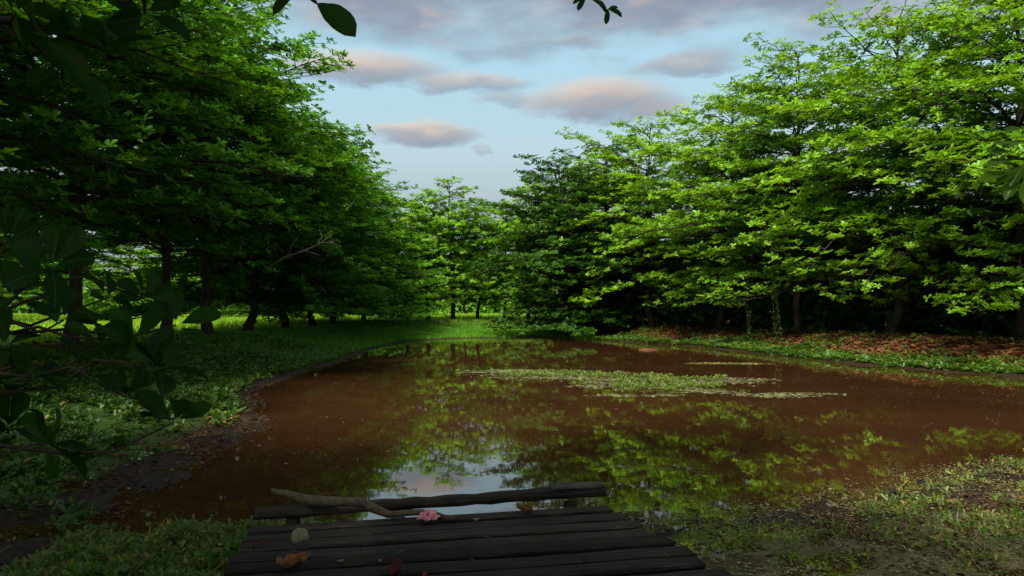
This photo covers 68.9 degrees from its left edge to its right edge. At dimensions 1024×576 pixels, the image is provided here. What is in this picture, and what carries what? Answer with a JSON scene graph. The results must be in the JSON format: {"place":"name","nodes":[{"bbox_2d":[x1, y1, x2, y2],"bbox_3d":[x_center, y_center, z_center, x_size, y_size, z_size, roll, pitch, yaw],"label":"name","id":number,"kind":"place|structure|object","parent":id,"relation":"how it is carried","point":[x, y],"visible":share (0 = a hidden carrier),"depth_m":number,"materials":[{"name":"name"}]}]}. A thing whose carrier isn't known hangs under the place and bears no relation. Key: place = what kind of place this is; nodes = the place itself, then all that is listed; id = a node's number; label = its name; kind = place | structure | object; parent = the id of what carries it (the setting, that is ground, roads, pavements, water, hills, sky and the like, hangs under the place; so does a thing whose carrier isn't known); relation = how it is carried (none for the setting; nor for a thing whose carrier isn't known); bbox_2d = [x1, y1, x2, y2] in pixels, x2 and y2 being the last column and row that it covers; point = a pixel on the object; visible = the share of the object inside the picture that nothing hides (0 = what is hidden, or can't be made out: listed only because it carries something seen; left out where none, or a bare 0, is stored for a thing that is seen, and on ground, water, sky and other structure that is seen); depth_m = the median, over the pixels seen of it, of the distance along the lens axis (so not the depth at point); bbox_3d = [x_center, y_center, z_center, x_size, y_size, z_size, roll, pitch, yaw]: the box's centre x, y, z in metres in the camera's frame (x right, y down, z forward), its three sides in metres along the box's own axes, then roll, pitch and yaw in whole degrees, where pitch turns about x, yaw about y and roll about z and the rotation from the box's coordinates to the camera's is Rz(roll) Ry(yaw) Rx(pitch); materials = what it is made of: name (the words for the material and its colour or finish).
{"place":"outdoors","nodes":[
{"label":"outdoors","id":0,"kind":"place"},
{"bbox_2d":[0,312,550,341],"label":"grass","id":1,"kind":"structure","parent":0,"point":[225,323],"depth_m":51.19,"materials":[{"name":"green plant"}]},
{"bbox_2d":[0,337,1023,575],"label":"water","id":2,"kind":"structure","parent":0,"point":[463,429],"depth_m":11.33,"materials":[{"name":"brown liquid"}]},
{"bbox_2d":[140,343,1008,523],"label":"floating specks","id":3,"kind":"object","parent":2,"relation":"on","point":[540,420],"visible":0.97,"depth_m":12.87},
{"bbox_2d":[499,368,726,391],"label":"water plants","id":4,"kind":"object","parent":2,"relation":"on","point":[631,380],"visible":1,"depth_m":20.20,"materials":[{"name":"green plant"}]},
{"bbox_2d":[456,369,845,397],"bbox_3d":[2.852,2.490,20.069,9.527,0.048,7.636,0,-1,0],"label":"algae mat","id":5,"kind":"object","parent":2,"relation":"on","point":[768,395],"visible":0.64,"depth_m":19.43,"materials":[{"name":"green plant"}]},
{"bbox_2d":[683,362,773,364],"bbox_3d":[7.529,2.637,26.197,3.240,0.050,0.938,0,-1,0],"label":"algae mat","id":6,"kind":"object","parent":2,"relation":"on","point":[706,363],"visible":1,"depth_m":26.09,"materials":[{"name":"green plant"}]},
{"bbox_2d":[577,453,1023,575],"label":"mud debris","id":7,"kind":"object","parent":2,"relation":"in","point":[871,555],"visible":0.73,"depth_m":6.58,"materials":[{"name":"brown soil"}]},
{"bbox_2d":[617,454,1023,575],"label":"marsh scum","id":8,"kind":"object","parent":2,"relation":"on","point":[862,511],"visible":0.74,"depth_m":6.55,"materials":[{"name":"green plant"}]},
{"bbox_2d":[0,309,1023,575],"bbox_3d":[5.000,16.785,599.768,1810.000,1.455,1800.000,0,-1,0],"label":"ground","id":9,"kind":"structure","parent":0,"point":[8,555],"depth_m":7.88,"materials":[{"name":"green plant"}]},
{"bbox_2d":[2,289,27,302],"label":"broadleaf tree","id":10,"kind":"object","parent":9,"relation":"on","point":[7,296],"visible":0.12,"depth_m":63.63,"materials":[{"name":"green plant"}]},
{"bbox_2d":[0,0,49,165],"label":"broadleaf tree","id":11,"kind":"object","parent":9,"relation":"on","point":[5,7],"visible":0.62,"depth_m":12.90,"materials":[{"name":"green plant"}]},
{"bbox_2d":[0,234,93,313],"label":"broadleaf tree","id":12,"kind":"object","parent":9,"relation":"on","point":[29,291],"visible":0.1,"depth_m":91.50,"materials":[{"name":"green plant"}]},
{"bbox_2d":[0,104,99,252],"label":"broadleaf tree","id":13,"kind":"object","parent":9,"relation":"on","point":[54,199],"visible":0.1,"depth_m":21.62,"materials":[{"name":"green plant"}]},
{"bbox_2d":[0,98,176,296],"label":"broadleaf tree","id":14,"kind":"object","parent":9,"relation":"on","point":[8,253],"visible":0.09,"depth_m":29.82,"materials":[{"name":"green plant"}]},
{"bbox_2d":[82,230,160,303],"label":"broadleaf tree","id":15,"kind":"object","parent":9,"relation":"on","point":[109,265],"visible":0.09,"depth_m":95.28,"materials":[{"name":"green plant"}]},
{"bbox_2d":[0,379,250,575],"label":"weeds","id":16,"kind":"object","parent":9,"relation":"on","point":[93,439],"visible":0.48,"depth_m":9.48,"materials":[{"name":"green plant"}]},
{"bbox_2d":[0,0,293,219],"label":"broadleaf tree","id":17,"kind":"object","parent":9,"relation":"on","point":[18,101],"visible":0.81,"depth_m":17.05,"materials":[{"name":"green plant"}]},
{"bbox_2d":[130,239,197,303],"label":"broadleaf tree","id":18,"kind":"object","parent":9,"relation":"on","point":[157,254],"visible":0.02,"depth_m":90.18,"materials":[{"name":"green plant"}]},
{"bbox_2d":[0,0,332,349],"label":"broadleaf tree","id":19,"kind":"object","parent":9,"relation":"on","point":[169,107],"visible":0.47,"depth_m":21.89,"materials":[{"name":"green plant"}]},
{"bbox_2d":[268,229,341,267],"bbox_3d":[-7.286,-1.355,25.740,3.977,1.186,0.322,-1,-2,38],"label":"dead branch","id":20,"kind":"object","parent":19,"relation":"attached to","point":[280,260],"visible":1,"depth_m":25.77,"materials":[{"name":"brown wood"}]},
{"bbox_2d":[0,512,337,575],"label":"marsh plants","id":21,"kind":"object","parent":9,"relation":"on","point":[108,549],"visible":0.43,"depth_m":5.70,"materials":[{"name":"green plant"}]},
{"bbox_2d":[0,0,351,327],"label":"broadleaf tree","id":22,"kind":"object","parent":9,"relation":"on","point":[144,232],"visible":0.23,"depth_m":28.02,"materials":[{"name":"green plant"}]},
{"bbox_2d":[0,379,353,575],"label":"mud debris","id":23,"kind":"object","parent":9,"relation":"on","point":[99,482],"visible":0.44,"depth_m":9.22,"materials":[{"name":"brown soil"}]},
{"bbox_2d":[0,332,362,418],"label":"weeds","id":24,"kind":"object","parent":9,"relation":"on","point":[217,368],"visible":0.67,"depth_m":20.16,"materials":[{"name":"green plant"}]},
{"bbox_2d":[55,0,375,334],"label":"broadleaf tree","id":25,"kind":"object","parent":9,"relation":"on","point":[271,99],"visible":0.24,"depth_m":30.98,"materials":[{"name":"green plant"}]},
{"bbox_2d":[171,223,303,315],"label":"broadleaf tree","id":26,"kind":"object","parent":9,"relation":"on","point":[240,304],"depth_m":69.97,"materials":[{"name":"green plant"}]},
{"bbox_2d":[1,319,531,363],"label":"fallen leaves","id":27,"kind":"object","parent":9,"relation":"on","point":[34,342],"visible":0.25,"depth_m":37.74,"materials":[{"name":"plant"}]},
{"bbox_2d":[58,59,476,331],"bbox_3d":[-12.725,-4.365,38.862,18.497,14.456,14.908,1,-2,-39],"label":"broadleaf tree","id":28,"kind":"object","parent":9,"relation":"on","point":[305,288],"visible":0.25,"depth_m":37.43,"materials":[{"name":"green plant"}]},
{"bbox_2d":[174,109,425,327],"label":"broadleaf tree","id":29,"kind":"object","parent":9,"relation":"on","point":[359,310],"visible":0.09,"depth_m":42.08,"materials":[{"name":"green plant"}]},
{"bbox_2d":[193,123,424,326],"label":"broadleaf tree","id":30,"kind":"object","parent":9,"relation":"on","point":[383,281],"visible":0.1,"depth_m":47.88,"materials":[{"name":"green plant"}]},
{"bbox_2d":[222,159,447,323],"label":"broadleaf tree","id":31,"kind":"object","parent":9,"relation":"on","point":[395,301],"visible":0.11,"depth_m":52.22,"materials":[{"name":"green plant"}]},
{"bbox_2d":[81,318,591,362],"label":"grass","id":32,"kind":"structure","parent":9,"relation":"on","point":[337,337],"depth_m":44.79,"materials":[{"name":"green plant"}]},
{"bbox_2d":[304,184,443,319],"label":"broadleaf tree","id":33,"kind":"object","parent":9,"relation":"on","point":[387,248],"visible":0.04,"depth_m":60.19,"materials":[{"name":"green plant"}]},
{"bbox_2d":[381,198,449,319],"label":"broadleaf tree","id":34,"kind":"object","parent":9,"relation":"on","point":[406,218],"visible":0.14,"depth_m":61.80,"materials":[{"name":"green plant"}]},
{"bbox_2d":[385,225,456,309],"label":"broadleaf tree","id":35,"kind":"object","parent":9,"relation":"on","point":[420,291],"visible":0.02,"depth_m":98.22,"materials":[{"name":"green plant"}]},
{"bbox_2d":[388,190,473,319],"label":"broadleaf tree","id":36,"kind":"object","parent":9,"relation":"on","point":[413,224],"visible":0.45,"depth_m":60.59,"materials":[{"name":"green plant"}]},
{"bbox_2d":[4,258,892,313],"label":"distant wood","id":37,"kind":"object","parent":9,"relation":"on","point":[472,308],"depth_m":120.08,"materials":[{"name":"green plant"}]},
{"bbox_2d":[404,176,507,318],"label":"broadleaf tree","id":38,"kind":"object","parent":9,"relation":"on","point":[459,224],"visible":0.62,"depth_m":61.27,"materials":[{"name":"green plant"}]},
{"bbox_2d":[425,223,506,313],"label":"broadleaf tree","id":39,"kind":"object","parent":9,"relation":"on","point":[464,310],"visible":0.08,"depth_m":95.27,"materials":[{"name":"green plant"}]},
{"bbox_2d":[435,198,520,319],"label":"broadleaf tree","id":40,"kind":"object","parent":9,"relation":"on","point":[476,245],"visible":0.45,"depth_m":61.75,"materials":[{"name":"green plant"}]},
{"bbox_2d":[223,482,733,575],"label":"wooden jetty","id":41,"kind":"object","parent":9,"relation":"on","point":[558,541],"visible":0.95,"depth_m":4.90,"materials":[{"name":"brown wood"}]},
{"bbox_2d":[244,538,268,545],"bbox_3d":[-1.658,1.646,4.842,0.155,0.039,0.038,0,-1,-9],"label":"dry leaf","id":42,"kind":"object","parent":41,"relation":"on","point":[249,544],"visible":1,"depth_m":4.84,"materials":[{"name":"brown plant"}]},
{"bbox_2d":[276,550,310,568],"bbox_3d":[-1.292,1.607,4.405,0.184,0.099,0.129,2,-3,-57],"label":"dry leaf","id":43,"kind":"object","parent":41,"relation":"on","point":[288,561],"visible":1,"depth_m":4.41,"materials":[{"name":"brown plant"}]},
{"bbox_2d":[291,528,308,542],"bbox_3d":[-1.414,1.641,4.963,0.118,0.088,0.097,1,-2,-41],"label":"stone","id":44,"kind":"object","parent":41,"relation":"on","point":[298,535],"visible":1,"depth_m":4.93,"materials":[{"name":"grey stone"}]},
{"bbox_2d":[270,488,457,520],"bbox_3d":[-1.120,1.605,5.492,1.472,0.170,0.148,0,-1,10],"label":"driftwood branch","id":45,"kind":"object","parent":41,"relation":"on","point":[331,501],"visible":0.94,"depth_m":5.45,"materials":[{"name":"brown wood"}]},
{"bbox_2d":[388,558,401,575],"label":"dry leaf","id":46,"kind":"object","parent":41,"relation":"on","point":[395,568],"visible":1,"depth_m":4.31,"materials":[{"name":"red plant"}]},
{"bbox_2d":[417,509,439,521],"bbox_3d":[-0.597,1.636,5.373,0.186,0.081,0.166,0,-1,0],"label":"flower","id":47,"kind":"object","parent":41,"relation":"on","point":[429,514],"visible":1,"depth_m":5.34,"materials":[{"name":"pink plant"}]},
{"bbox_2d":[249,519,666,561],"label":"straw litter","id":48,"kind":"object","parent":41,"relation":"on","point":[404,550],"visible":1,"depth_m":4.72,"materials":[{"name":"beige plant"}]},
{"bbox_2d":[517,502,532,513],"bbox_3d":[0.090,1.644,5.571,0.080,0.080,0.138,1,-2,-38],"label":"dry leaf","id":49,"kind":"object","parent":41,"relation":"on","point":[527,508],"visible":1,"depth_m":5.55,"materials":[{"name":"orange plant"}]},
{"bbox_2d":[463,200,547,316],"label":"broadleaf tree","id":50,"kind":"object","parent":9,"relation":"on","point":[503,226],"visible":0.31,"depth_m":61.67,"materials":[{"name":"green plant"}]},
{"bbox_2d":[479,182,551,319],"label":"broadleaf tree","id":51,"kind":"object","parent":9,"relation":"on","point":[526,188],"visible":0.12,"depth_m":62.66,"materials":[{"name":"green plant"}]},
{"bbox_2d":[494,219,545,304],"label":"broadleaf tree","id":52,"kind":"object","parent":9,"relation":"on","point":[512,264],"visible":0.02,"depth_m":94.57,"materials":[{"name":"green plant"}]},
{"bbox_2d":[449,149,659,337],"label":"broadleaf tree","id":53,"kind":"object","parent":9,"relation":"on","point":[564,323],"visible":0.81,"depth_m":46.82,"materials":[{"name":"green plant"}]},
{"bbox_2d":[494,164,625,313],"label":"broadleaf tree","id":54,"kind":"object","parent":9,"relation":"on","point":[522,224],"visible":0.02,"depth_m":55.70,"materials":[{"name":"green plant"}]},
{"bbox_2d":[493,133,675,324],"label":"broadleaf tree","id":55,"kind":"object","parent":9,"relation":"on","point":[575,290],"visible":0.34,"depth_m":47.92,"materials":[{"name":"green plant"}]},
{"bbox_2d":[542,111,733,326],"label":"broadleaf tree","id":56,"kind":"object","parent":9,"relation":"on","point":[610,156],"visible":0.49,"depth_m":44.57,"materials":[{"name":"green plant"}]},
{"bbox_2d":[642,181,824,321],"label":"broadleaf tree","id":57,"kind":"object","parent":9,"relation":"on","point":[694,259],"visible":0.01,"depth_m":44.69,"materials":[{"name":"green plant"}]},
{"bbox_2d":[609,80,886,329],"bbox_3d":[12.749,-4.027,40.481,14.585,13.493,16.651,0,-1,0],"label":"broadleaf tree","id":58,"kind":"object","parent":9,"relation":"on","point":[682,198],"visible":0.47,"depth_m":39.29,"materials":[{"name":"green plant"}]},
{"bbox_2d":[515,205,1017,337],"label":"undergrowth","id":59,"kind":"object","parent":9,"relation":"on","point":[998,323],"visible":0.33,"depth_m":35.66,"materials":[{"name":"green plant"}]},
{"bbox_2d":[599,30,936,332],"bbox_3d":[13.293,-4.886,36.042,14.939,14.963,13.442,1,-2,-36],"label":"broadleaf tree","id":60,"kind":"object","parent":9,"relation":"on","point":[744,134],"visible":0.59,"depth_m":35.27,"materials":[{"name":"green plant"}]},
{"bbox_2d":[742,238,756,339],"bbox_3d":[11.476,0.080,36.007,0.689,5.070,0.521,0,-1,0],"label":"creeper vine","id":61,"kind":"object","parent":60,"relation":"hanging from","point":[749,320],"visible":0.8,"depth_m":36.00,"materials":[{"name":"green plant"}]},
{"bbox_2d":[767,219,781,344],"bbox_3d":[11.818,-0.224,33.518,0.618,5.724,0.449,0,-1,0],"label":"creeper vine","id":62,"kind":"object","parent":60,"relation":"hanging from","point":[776,298],"visible":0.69,"depth_m":33.47,"materials":[{"name":"green plant"}]},
{"bbox_2d":[581,448,1023,572],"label":"marsh plants","id":63,"kind":"object","parent":9,"relation":"on","point":[886,497],"visible":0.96,"depth_m":6.49,"materials":[{"name":"green plant"}]},
{"bbox_2d":[586,323,1023,372],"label":"weeds","id":64,"kind":"object","parent":9,"relation":"on","point":[818,353],"visible":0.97,"depth_m":28.82,"materials":[{"name":"green plant"}]},
{"bbox_2d":[590,323,1023,367],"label":"fallen leaves","id":65,"kind":"object","parent":9,"relation":"on","point":[900,340],"visible":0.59,"depth_m":29.58,"materials":[{"name":"brown plant"}]},
{"bbox_2d":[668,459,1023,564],"bbox_3d":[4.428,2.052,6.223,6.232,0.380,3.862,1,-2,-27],"label":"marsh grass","id":66,"kind":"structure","parent":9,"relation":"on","point":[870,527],"depth_m":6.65,"materials":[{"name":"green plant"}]},
{"bbox_2d":[731,144,983,325],"bbox_3d":[19.754,-2.441,39.803,16.112,10.156,14.590,0,-1,-7],"label":"broadleaf tree","id":67,"kind":"object","parent":9,"relation":"on","point":[866,189],"visible":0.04,"depth_m":36.47,"materials":[{"name":"green plant"}]},
{"bbox_2d":[709,0,1023,333],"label":"broadleaf tree","id":68,"kind":"object","parent":9,"relation":"on","point":[826,113],"visible":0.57,"depth_m":30.15,"materials":[{"name":"green plant"}]},
{"bbox_2d":[767,0,1023,337],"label":"broadleaf tree","id":69,"kind":"object","parent":9,"relation":"on","point":[1002,51],"visible":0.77,"depth_m":26.70,"materials":[{"name":"green plant"}]},
{"bbox_2d":[854,117,1016,325],"bbox_3d":[22.844,-2.599,34.714,14.590,10.156,16.112,0,-1,14],"label":"broadleaf tree","id":70,"kind":"object","parent":9,"relation":"on","point":[915,201],"visible":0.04,"depth_m":32.91,"materials":[{"name":"green plant"}]},
{"bbox_2d":[915,163,1014,321],"bbox_3d":[25.276,-2.723,28.781,14.590,10.156,16.112,0,-1,-17],"label":"broadleaf tree","id":71,"kind":"object","parent":9,"relation":"on","point":[943,261],"visible":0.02,"depth_m":30.91,"materials":[{"name":"green plant"}]},
{"bbox_2d":[927,0,1023,276],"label":"broadleaf tree","id":72,"kind":"object","parent":9,"relation":"on","point":[1013,221],"visible":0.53,"depth_m":23.98,"materials":[{"name":"green plant"}]},
{"bbox_2d":[0,0,1023,305],"label":"sky","id":73,"kind":"structure","parent":0,"point":[446,89],"materials":[{"name":"blue"}]},
{"bbox_3d":[-3.251,-4.844,-0.646,16.436,14.072,16.132,1,-2,-34],"label":"broadleaf tree","id":74,"kind":"object","parent":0,"visible":0},
{"bbox_2d":[0,207,221,481],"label":"leafy branch","id":75,"kind":"object","parent":74,"relation":"attached to","point":[24,245],"visible":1,"depth_m":2.43,"materials":[{"name":"green plant"}]},
{"bbox_2d":[0,0,356,109],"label":"leafy branch","id":76,"kind":"object","parent":74,"relation":"attached to","point":[67,55],"visible":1,"depth_m":2.62,"materials":[{"name":"green plant"}]},
{"bbox_2d":[573,0,621,23],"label":"leafy branch","id":77,"kind":"object","parent":74,"relation":"attached to","point":[601,4],"visible":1,"depth_m":3.54,"materials":[{"name":"green plant"}]},
{"bbox_3d":[5.282,-3.881,-2.461,13.971,11.961,13.712,-1,-2,31],"label":"broadleaf tree","id":78,"kind":"object","parent":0,"visible":0},
{"bbox_2d":[979,126,1023,203],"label":"leafy branch","id":79,"kind":"object","parent":78,"relation":"attached to","point":[1013,176],"visible":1,"depth_m":2.94,"materials":[{"name":"green plant"}]}
]}

